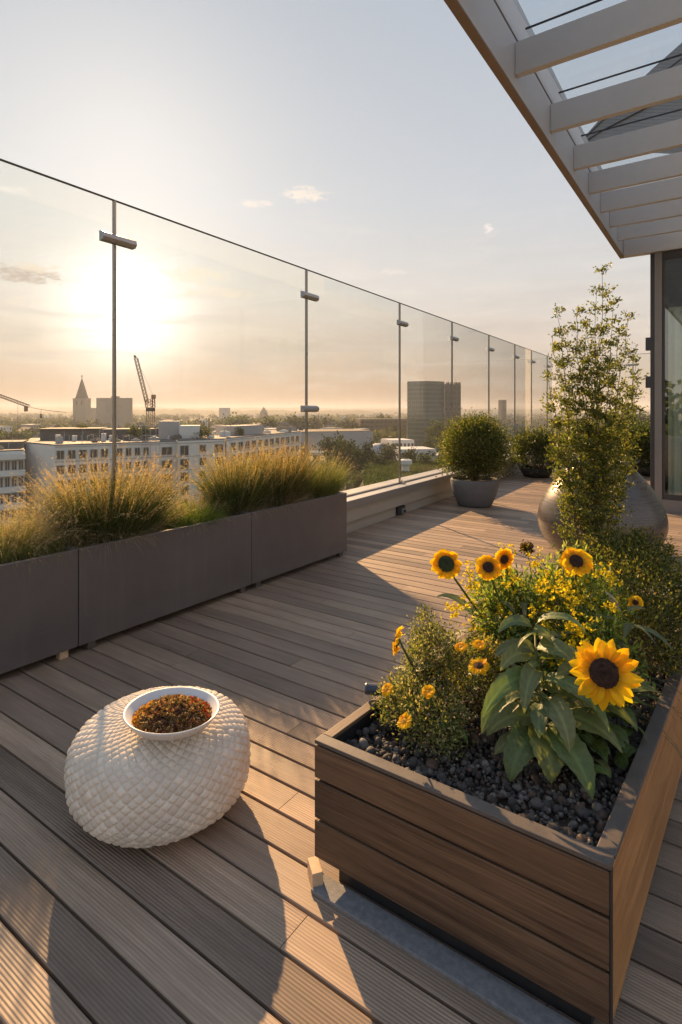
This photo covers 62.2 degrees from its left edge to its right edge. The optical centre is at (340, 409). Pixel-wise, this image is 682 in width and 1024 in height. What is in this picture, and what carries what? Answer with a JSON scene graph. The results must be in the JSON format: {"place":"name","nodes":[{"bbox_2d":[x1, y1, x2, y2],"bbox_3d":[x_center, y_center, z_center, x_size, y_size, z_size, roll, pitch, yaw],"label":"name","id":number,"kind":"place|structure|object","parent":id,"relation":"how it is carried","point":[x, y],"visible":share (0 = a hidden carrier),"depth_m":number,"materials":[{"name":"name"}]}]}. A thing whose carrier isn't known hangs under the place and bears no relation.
{"place":"outdoors","nodes":[
{"label":"outdoors","id":0,"kind":"place"},
{"bbox_2d":[72,376,90,422],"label":"church tower","id":1,"kind":"structure","parent":0,"point":[81,406],"depth_m":791.23,"materials":[{"name":"stone"}]},
{"bbox_2d":[25,421,179,536],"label":"apartment building","id":2,"kind":"structure","parent":0,"point":[59,444],"depth_m":117.94,"materials":[{"name":"white concrete"}]},
{"bbox_2d":[56,450,64,459],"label":"window","id":3,"kind":"structure","parent":2,"relation":"in","point":[60,454],"depth_m":110.50,"materials":[{"name":"grey glass"}]},
{"bbox_2d":[127,424,149,436],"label":"roof bush","id":4,"kind":"object","parent":2,"relation":"on","point":[143,430],"visible":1,"depth_m":127.02,"materials":[{"name":"green plant"}]},
{"bbox_2d":[161,447,171,454],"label":"window","id":5,"kind":"structure","parent":2,"relation":"in","point":[164,450],"depth_m":122.58,"materials":[{"name":"grey glass"}]},
{"bbox_2d":[96,396,132,427],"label":"broad block","id":6,"kind":"structure","parent":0,"point":[124,410],"depth_m":718.43,"materials":[{"name":"concrete"}]},
{"bbox_2d":[142,412,159,493],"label":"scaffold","id":7,"kind":"object","parent":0,"point":[150,435],"visible":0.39,"depth_m":116.96,"materials":[{"name":"metal"}]},
{"bbox_2d":[40,408,372,416],"bbox_3d":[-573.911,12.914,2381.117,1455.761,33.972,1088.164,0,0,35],"label":"hills","id":8,"kind":"structure","parent":0,"point":[180,411],"depth_m":2225.61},
{"bbox_2d":[6,415,577,487],"bbox_3d":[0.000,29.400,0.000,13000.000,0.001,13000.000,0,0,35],"label":"ground","id":9,"kind":"structure","parent":0,"point":[255,418],"depth_m":1832.61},
{"bbox_2d":[0,437,27,534],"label":"apartment building","id":10,"kind":"structure","parent":9,"relation":"on","point":[12,456],"depth_m":110.44,"materials":[{"name":"white concrete"}]},
{"bbox_2d":[0,428,37,439],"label":"tree","id":11,"kind":"object","parent":9,"relation":"on","point":[18,435],"visible":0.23,"depth_m":297.30,"materials":[{"name":"green plant"}]},
{"bbox_2d":[16,427,39,437],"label":"house","id":12,"kind":"structure","parent":9,"relation":"on","point":[29,429],"depth_m":320.84,"materials":[{"name":"white concrete"}]},
{"bbox_2d":[0,394,66,424],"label":"tower crane","id":13,"kind":"object","parent":9,"relation":"on","point":[25,406],"visible":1,"depth_m":209.59,"materials":[{"name":"paint"}]},
{"bbox_2d":[134,355,155,427],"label":"tower crane","id":14,"kind":"object","parent":9,"relation":"on","point":[151,408],"visible":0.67,"depth_m":149.61,"materials":[{"name":"paint"}]},
{"bbox_2d":[176,425,230,508],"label":"apartment building","id":15,"kind":"structure","parent":9,"relation":"on","point":[186,447],"depth_m":125.21,"materials":[{"name":"white concrete"}]},
{"bbox_2d":[180,445,188,455],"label":"window","id":16,"kind":"structure","parent":15,"relation":"in","point":[184,449],"depth_m":122.82,"materials":[{"name":"grey glass"}]},
{"bbox_2d":[180,458,188,468],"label":"window","id":17,"kind":"structure","parent":15,"relation":"in","point":[183,462],"depth_m":122.82,"materials":[{"name":"grey glass"}]},
{"bbox_2d":[190,423,215,438],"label":"roof bush","id":18,"kind":"object","parent":15,"relation":"on","point":[203,433],"visible":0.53,"depth_m":130.12,"materials":[{"name":"green plant"}]},
{"bbox_2d":[219,408,229,418],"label":"block","id":19,"kind":"structure","parent":9,"relation":"on","point":[226,411],"depth_m":1300.00,"materials":[{"name":"grey concrete"}]},
{"bbox_2d":[206,412,255,424],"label":"tree","id":20,"kind":"object","parent":9,"relation":"on","point":[241,420],"visible":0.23,"depth_m":512.38,"materials":[{"name":"green plant"}]},
{"bbox_2d":[216,425,302,473],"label":"apartment building","id":21,"kind":"structure","parent":9,"relation":"on","point":[252,432],"depth_m":152.07,"materials":[{"name":"white concrete"}]},
{"bbox_2d":[249,414,283,427],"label":"tree","id":22,"kind":"object","parent":9,"relation":"on","point":[269,422],"visible":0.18,"depth_m":418.18,"materials":[{"name":"green plant"}]},
{"bbox_2d":[213,429,372,480],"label":"long hall","id":23,"kind":"structure","parent":9,"relation":"on","point":[357,435],"depth_m":231.84,"materials":[{"name":"grey concrete"}]},
{"bbox_2d":[278,412,310,428],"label":"tree","id":24,"kind":"object","parent":9,"relation":"on","point":[297,422],"visible":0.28,"depth_m":474.90,"materials":[{"name":"green plant"}]},
{"bbox_2d":[309,447,325,464],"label":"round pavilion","id":25,"kind":"structure","parent":9,"relation":"on","point":[313,453],"depth_m":224.60,"materials":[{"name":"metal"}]},
{"bbox_2d":[304,414,334,428],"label":"tree","id":26,"kind":"object","parent":9,"relation":"on","point":[315,423],"visible":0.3,"depth_m":511.48,"materials":[{"name":"green plant"}]},
{"bbox_2d":[0,412,649,443],"bbox_3d":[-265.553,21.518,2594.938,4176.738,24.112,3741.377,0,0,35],"label":"woodland","id":27,"kind":"object","parent":9,"relation":"on","point":[378,435],"visible":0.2,"depth_m":925.42,"materials":[{"name":"green plant"}]},
{"bbox_2d":[312,430,358,490],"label":"tree","id":28,"kind":"object","parent":9,"relation":"on","point":[327,444],"visible":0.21,"depth_m":187.00,"materials":[{"name":"green plant"}]},
{"bbox_2d":[327,437,366,489],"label":"tree","id":29,"kind":"object","parent":9,"relation":"on","point":[347,450],"visible":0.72,"depth_m":148.12,"materials":[{"name":"green plant"}]},
{"bbox_2d":[334,418,365,428],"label":"tree","id":30,"kind":"object","parent":9,"relation":"on","point":[346,423],"visible":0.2,"depth_m":469.02,"materials":[{"name":"green plant"}]},
{"bbox_2d":[348,470,363,488],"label":"tree","id":31,"kind":"object","parent":9,"relation":"on","point":[356,484],"visible":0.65,"depth_m":124.61,"materials":[{"name":"green plant"}]},
{"bbox_2d":[358,438,382,465],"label":"tree","id":32,"kind":"object","parent":9,"relation":"on","point":[368,451],"visible":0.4,"depth_m":173.34,"materials":[{"name":"green plant"}]},
{"bbox_2d":[365,448,391,464],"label":"tree","id":33,"kind":"object","parent":9,"relation":"on","point":[376,460],"visible":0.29,"depth_m":159.24,"materials":[{"name":"green plant"}]},
{"bbox_2d":[353,419,406,438],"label":"brown block","id":34,"kind":"structure","parent":9,"relation":"on","point":[374,424],"depth_m":474.92,"materials":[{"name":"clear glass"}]},
{"bbox_2d":[373,443,386,455],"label":"white dome","id":35,"kind":"structure","parent":9,"relation":"on","point":[376,446],"depth_m":240.76,"materials":[{"name":"white"}]},
{"bbox_2d":[380,443,398,460],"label":"tree","id":36,"kind":"object","parent":9,"relation":"on","point":[388,452],"visible":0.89,"depth_m":214.05,"materials":[{"name":"green plant"}]},
{"bbox_2d":[394,447,418,462],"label":"tree","id":37,"kind":"object","parent":9,"relation":"on","point":[409,455],"visible":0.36,"depth_m":174.48,"materials":[{"name":"green plant"}]},
{"bbox_2d":[401,458,411,471],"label":"white column","id":38,"kind":"structure","parent":9,"relation":"on","point":[406,463],"depth_m":129.12,"materials":[{"name":"white"}]},
{"bbox_2d":[407,381,444,450],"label":"glass tower","id":39,"kind":"structure","parent":9,"relation":"on","point":[425,402],"depth_m":396.06,"materials":[{"name":"grey glass"}]},
{"bbox_2d":[414,449,439,463],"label":"tree","id":40,"kind":"object","parent":9,"relation":"on","point":[426,459],"visible":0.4,"depth_m":164.48,"materials":[{"name":"green plant"}]},
{"bbox_2d":[421,435,436,448],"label":"tree","id":41,"kind":"object","parent":9,"relation":"on","point":[428,443],"visible":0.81,"depth_m":298.82,"materials":[{"name":"green plant"}]},
{"bbox_2d":[422,419,448,452],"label":"tree","id":42,"kind":"object","parent":9,"relation":"on","point":[434,429],"visible":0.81,"depth_m":326.95,"materials":[{"name":"green plant"}]},
{"bbox_2d":[444,382,460,436],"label":"tower annex","id":43,"kind":"object","parent":9,"relation":"on","point":[456,398],"visible":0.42,"depth_m":403.38,"materials":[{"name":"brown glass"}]},
{"bbox_2d":[507,421,530,442],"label":"tree","id":44,"kind":"object","parent":9,"relation":"on","point":[517,428],"visible":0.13,"depth_m":328.23,"materials":[{"name":"green plant"}]},
{"bbox_2d":[615,408,649,427],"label":"tree","id":45,"kind":"object","parent":9,"relation":"on","point":[644,416],"visible":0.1,"depth_m":298.26,"materials":[{"name":"green plant"}]},
{"bbox_2d":[0,407,649,410],"bbox_3d":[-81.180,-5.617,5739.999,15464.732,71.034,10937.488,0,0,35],"label":"hills","id":46,"kind":"structure","parent":0,"point":[71,408],"depth_m":5083.06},
{"bbox_2d":[0,409,649,414],"bbox_3d":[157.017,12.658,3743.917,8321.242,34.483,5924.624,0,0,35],"label":"hills","id":47,"kind":"structure","parent":0,"point":[389,412],"depth_m":3292.15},
{"bbox_2d":[0,0,681,408],"label":"sky","id":48,"kind":"structure","parent":0,"point":[368,145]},
{"bbox_2d":[340,467,363,491],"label":"meadow","id":49,"kind":"structure","parent":0,"point":[361,484],"depth_m":166.94,"materials":[{"name":"green plant"}]},
{"bbox_2d":[363,460,449,485],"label":"tall meadow grass","id":50,"kind":"structure","parent":49,"relation":"on","point":[374,473],"depth_m":131.02,"materials":[{"name":"green plant"}]},
{"bbox_2d":[381,438,413,446],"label":"flat roofed hall","id":51,"kind":"structure","parent":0,"point":[405,442],"depth_m":252.36,"materials":[{"name":"white concrete"}]},
{"bbox_2d":[388,446,435,460],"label":"flat roofed hall","id":52,"kind":"structure","parent":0,"point":[424,450],"depth_m":227.44,"materials":[{"name":"white concrete"}]},
{"bbox_2d":[498,400,506,424],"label":"slim tower","id":53,"kind":"structure","parent":0,"point":[502,409],"depth_m":901.60,"materials":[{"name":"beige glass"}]},
{"bbox_2d":[586,43,681,153],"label":"shell roof","id":54,"kind":"structure","parent":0,"point":[645,112],"depth_m":26.00,"materials":[{"name":"metal"}]},
{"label":"deck base","id":55,"kind":"structure","parent":0,"visible":0},
{"bbox_2d":[0,463,681,1023],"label":"deck","id":56,"kind":"structure","parent":55,"relation":"on","point":[228,917],"depth_m":1.80,"materials":[{"name":"brown wood"}]},
{"bbox_2d":[0,546,77,673],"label":"trough planter","id":57,"kind":"object","parent":56,"relation":"on","point":[38,616],"visible":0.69,"depth_m":3.05,"materials":[{"name":"concrete"}]},
{"bbox_2d":[0,467,142,578],"bbox_3d":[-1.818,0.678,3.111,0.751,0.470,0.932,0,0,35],"label":"ornamental grass","id":58,"kind":"object","parent":57,"relation":"in","point":[13,559],"depth_m":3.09,"materials":[{"name":"green plant"}]},
{"bbox_2d":[64,685,250,848],"bbox_3d":[-0.634,1.230,2.006,0.622,0.335,0.608,0,0,35],"label":"woven pouf","id":59,"kind":"object","parent":56,"relation":"on","point":[125,787],"visible":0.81,"depth_m":1.78,"materials":[{"name":"white wicker"}]},
{"bbox_2d":[123,687,219,740],"bbox_3d":[-0.564,1.024,1.885,0.312,0.054,0.296,2,0,7],"label":"bowl","id":60,"kind":"object","parent":59,"relation":"on","point":[133,706],"visible":0.52,"depth_m":1.91,"materials":[{"name":"ceramic"}]},
{"bbox_2d":[131,693,211,738],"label":"dried flowers","id":61,"kind":"object","parent":60,"relation":"in","point":[153,716],"visible":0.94,"depth_m":1.85,"materials":[{"name":"brown plant"}]},
{"bbox_2d":[65,512,250,649],"bbox_3d":[-1.263,1.100,3.921,0.410,0.600,1.395,0,0,35],"label":"trough planter","id":62,"kind":"object","parent":56,"relation":"on","point":[134,586],"visible":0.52,"depth_m":3.67,"materials":[{"name":"metal"}]},
{"bbox_2d":[8,443,205,563],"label":"ornamental grass","id":63,"kind":"object","parent":62,"relation":"in","point":[127,525],"depth_m":3.48,"materials":[{"name":"green plant"}]},
{"bbox_2d":[128,485,201,530],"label":"ornamental grass","id":64,"kind":"object","parent":62,"relation":"in","point":[172,518],"depth_m":3.88,"materials":[{"name":"green plant"}]},
{"bbox_2d":[158,485,235,537],"bbox_3d":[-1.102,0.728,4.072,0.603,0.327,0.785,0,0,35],"label":"ornamental grass","id":65,"kind":"object","parent":62,"relation":"in","point":[205,516],"depth_m":4.02,"materials":[{"name":"green plant"}]},
{"bbox_2d":[247,492,346,587],"bbox_3d":[-0.484,1.100,5.022,0.410,0.600,1.290,0,0,35],"label":"trough planter","id":66,"kind":"object","parent":56,"relation":"on","point":[298,536],"visible":0.54,"depth_m":4.82,"materials":[{"name":"metal"}]},
{"bbox_2d":[167,439,300,525],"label":"ornamental grass","id":67,"kind":"object","parent":66,"relation":"in","point":[240,493],"depth_m":4.40,"materials":[{"name":"green plant"}]},
{"bbox_2d":[218,430,339,515],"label":"ornamental grass","id":68,"kind":"object","parent":66,"relation":"in","point":[294,492],"depth_m":4.82,"materials":[{"name":"green plant"}]},
{"bbox_2d":[290,445,361,501],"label":"ornamental grass","id":69,"kind":"object","parent":66,"relation":"in","point":[330,485],"depth_m":5.30,"materials":[{"name":"green plant"}]},
{"bbox_2d":[308,856,322,886],"bbox_3d":[-0.077,1.374,1.678,0.032,0.048,0.070,0,0,-17],"label":"wood block","id":70,"kind":"object","parent":56,"relation":"on","point":[315,873],"depth_m":1.66,"materials":[{"name":"beige wood"}]},
{"bbox_2d":[311,874,575,1023],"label":"stone strip","id":71,"kind":"object","parent":56,"relation":"on","point":[501,995],"visible":1,"depth_m":1.43,"materials":[{"name":"grey stone"}]},
{"bbox_2d":[450,476,498,507],"bbox_3d":[1.950,1.202,8.248,0.694,0.397,0.694,0,0,35],"label":"round pot","id":72,"kind":"object","parent":56,"relation":"on","point":[468,493],"visible":0.88,"depth_m":7.99,"materials":[{"name":"stone"}]},
{"bbox_2d":[431,408,518,481],"bbox_3d":[1.945,0.523,8.278,1.296,1.138,1.285,0,0,35],"label":"ball bush","id":73,"kind":"object","parent":72,"relation":"in","point":[475,448],"visible":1,"depth_m":8.01,"materials":[{"name":"green plant"}]},
{"bbox_2d":[315,587,681,1023],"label":"wooden planter","id":74,"kind":"object","parent":56,"relation":"on","point":[549,916],"visible":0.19,"depth_m":1.43,"materials":[{"name":"brown wood"}]},
{"bbox_2d":[365,683,413,695],"bbox_3d":[0.180,0.958,1.922,0.199,0.046,0.037,0,0,5],"label":"drain tube","id":75,"kind":"object","parent":74,"relation":"in","point":[371,688],"visible":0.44,"depth_m":1.91,"materials":[{"name":"plastic"}]},
{"bbox_2d":[389,712,411,737],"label":"flower","id":76,"kind":"object","parent":74,"relation":"in","point":[404,721],"visible":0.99,"depth_m":1.57,"materials":[{"name":"yellow plant"}]},
{"bbox_2d":[369,603,522,760],"bbox_3d":[0.341,0.871,1.858,0.442,0.361,0.536,0,0,35],"label":"bushy plant","id":77,"kind":"object","parent":74,"relation":"in","point":[415,699],"visible":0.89,"depth_m":1.84,"materials":[{"name":"green plant"}]},
{"bbox_2d":[432,718,467,744],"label":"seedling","id":78,"kind":"object","parent":74,"relation":"in","point":[454,731],"visible":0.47,"depth_m":1.72,"materials":[{"name":"green plant"}]},
{"bbox_2d":[430,548,497,633],"bbox_3d":[0.515,0.771,2.174,0.205,0.519,0.438,0,0,35],"label":"sunflower","id":79,"kind":"object","parent":74,"relation":"in","point":[445,563],"visible":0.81,"depth_m":2.05,"materials":[{"name":"yellow plant"}]},
{"bbox_2d":[471,639,499,666],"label":"sunflower","id":80,"kind":"object","parent":74,"relation":"in","point":[478,645],"visible":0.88,"depth_m":1.80,"materials":[{"name":"yellow plant"}]},
{"bbox_2d":[344,589,681,846],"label":"gravel","id":81,"kind":"structure","parent":74,"relation":"in","point":[597,811],"depth_m":1.59,"materials":[{"name":"black gravel"}]},
{"bbox_2d":[382,683,399,703],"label":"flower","id":82,"kind":"object","parent":81,"relation":"on","point":[387,688],"visible":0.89,"depth_m":1.72,"materials":[{"name":"yellow plant"}]},
{"bbox_2d":[392,626,435,686],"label":"sunflower","id":83,"kind":"object","parent":81,"relation":"on","point":[396,642],"visible":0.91,"depth_m":1.88,"materials":[{"name":"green plant"}]},
{"bbox_2d":[420,685,434,711],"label":"flower","id":84,"kind":"object","parent":81,"relation":"on","point":[428,691],"visible":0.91,"depth_m":1.62,"materials":[{"name":"yellow plant"}]},
{"bbox_2d":[455,642,491,673],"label":"sunflower","id":85,"kind":"object","parent":81,"relation":"on","point":[462,647],"visible":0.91,"depth_m":1.80,"materials":[{"name":"yellow plant"}]},
{"bbox_2d":[467,658,490,691],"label":"sunflower","id":86,"kind":"object","parent":81,"relation":"on","point":[480,666],"visible":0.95,"depth_m":1.72,"materials":[{"name":"yellow plant"}]},
{"bbox_2d":[475,555,517,643],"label":"sunflower","id":87,"kind":"object","parent":81,"relation":"on","point":[488,567],"visible":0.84,"depth_m":1.93,"materials":[{"name":"yellow plant"}]},
{"bbox_2d":[518,539,534,571],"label":"withered flower","id":88,"kind":"object","parent":81,"relation":"on","point":[526,547],"visible":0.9,"depth_m":2.49,"materials":[{"name":"brown plant"}]},
{"bbox_2d":[574,518,681,681],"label":"leaved shrub","id":89,"kind":"object","parent":81,"relation":"on","point":[647,570],"visible":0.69,"depth_m":2.30,"materials":[{"name":"green plant"}]},
{"bbox_2d":[627,596,648,668],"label":"sunflower","id":90,"kind":"object","parent":81,"relation":"on","point":[632,601],"visible":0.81,"depth_m":2.00,"materials":[{"name":"yellow plant"}]},
{"bbox_2d":[495,548,538,628],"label":"sunflower","id":91,"kind":"object","parent":74,"relation":"in","point":[505,557],"visible":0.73,"depth_m":2.02,"materials":[{"name":"yellow plant"}]},
{"bbox_2d":[435,538,673,711],"bbox_3d":[0.775,0.766,2.089,0.808,0.563,0.682,0,0,35],"label":"yellow flowering bush","id":92,"kind":"object","parent":74,"relation":"in","point":[541,591],"visible":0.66,"depth_m":2.02,"materials":[{"name":"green plant"}]},
{"bbox_2d":[456,591,621,639],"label":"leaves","id":93,"kind":"object","parent":92,"relation":"attached to","point":[611,596],"visible":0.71,"depth_m":1.97,"materials":[{"name":"green plant"}]},
{"bbox_2d":[481,612,637,799],"bbox_3d":[0.644,0.831,1.637,0.426,0.416,0.327,0,0,23],"label":"broad leaved plant","id":94,"kind":"object","parent":74,"relation":"in","point":[555,745],"visible":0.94,"depth_m":1.60,"materials":[{"name":"green plant"}]},
{"bbox_2d":[547,546,592,611],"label":"sunflower","id":95,"kind":"object","parent":74,"relation":"in","point":[579,562],"visible":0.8,"depth_m":1.98,"materials":[{"name":"yellow plant"}]},
{"bbox_2d":[539,262,648,613],"bbox_3d":[1.303,0.136,2.853,0.673,1.786,0.417,0,0,1],"label":"tall shrub","id":96,"kind":"object","parent":74,"relation":"in","point":[592,493],"visible":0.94,"depth_m":2.82,"materials":[{"name":"green plant"}]},
{"bbox_2d":[506,634,681,757],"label":"strappy plant","id":97,"kind":"object","parent":74,"relation":"in","point":[640,695],"visible":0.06,"depth_m":1.84,"materials":[{"name":"green plant"}]},
{"bbox_2d":[571,706,647,777],"bbox_3d":[0.756,0.966,1.689,0.361,0.100,0.243,0,0,-41],"label":"broad leaved plant","id":98,"kind":"object","parent":74,"relation":"in","point":[601,748],"visible":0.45,"depth_m":1.65,"materials":[{"name":"green plant"}]},
{"bbox_2d":[565,638,663,734],"bbox_3d":[0.696,0.825,1.610,0.245,0.409,0.344,0,0,-41],"label":"sunflower","id":99,"kind":"object","parent":74,"relation":"in","point":[601,670],"visible":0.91,"depth_m":1.50,"materials":[{"name":"yellow plant"}]},
{"bbox_2d":[507,421,573,477],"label":"potted shrub","id":100,"kind":"object","parent":56,"relation":"on","point":[536,441],"visible":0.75,"depth_m":11.46,"materials":[{"name":"green plant"}]},
{"bbox_2d":[537,458,668,562],"bbox_3d":[2.544,0.948,5.550,1.166,0.905,1.166,0,0,35],"label":"vase","id":101,"kind":"object","parent":56,"relation":"on","point":[644,503],"visible":0.39,"depth_m":5.15,"materials":[{"name":"ceramic"}]},
{"bbox_2d":[615,418,649,475],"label":"potted shrub","id":102,"kind":"object","parent":56,"relation":"on","point":[644,470],"visible":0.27,"depth_m":11.78,"materials":[{"name":"green plant"}]},
{"bbox_2d":[645,249,681,513],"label":"glass pavilion","id":103,"kind":"structure","parent":56,"relation":"on","point":[663,346],"depth_m":7.75,"materials":[{"name":"clear glass"}]},
{"bbox_2d":[444,0,681,258],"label":"pergola","id":104,"kind":"object","parent":103,"relation":"on","point":[520,57],"visible":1,"depth_m":4.44,"materials":[{"name":"paint"}]},
{"bbox_2d":[341,448,547,532],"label":"parapet","id":105,"kind":"structure","parent":55,"relation":"on","point":[366,509],"depth_m":7.50,"materials":[{"name":"concrete"}]},
{"bbox_2d":[0,158,550,496],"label":"glass balustrade","id":106,"kind":"object","parent":105,"relation":"on","point":[113,239],"visible":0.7,"depth_m":5.89,"materials":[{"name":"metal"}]},
{"bbox_2d":[396,505,405,514],"bbox_3d":[0.804,1.335,7.496,0.076,0.106,0.211,0,0,35],"label":"electric outlet","id":107,"kind":"object","parent":105,"relation":"attached to","point":[401,509],"visible":1,"depth_m":7.46,"materials":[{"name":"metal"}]},
{"bbox_3d":[10.453,2.712,13.215,10.193,3.377,0.450,0,0,35],"label":"parapet","id":108,"kind":"object","parent":55,"relation":"on","visible":0},
{"bbox_2d":[565,353,649,419],"bbox_3d":[10.222,-0.228,13.317,10.000,2.497,0.090,0,0,35],"label":"glass balustrade","id":109,"kind":"object","parent":108,"relation":"on","point":[632,371],"visible":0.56,"depth_m":15.06,"materials":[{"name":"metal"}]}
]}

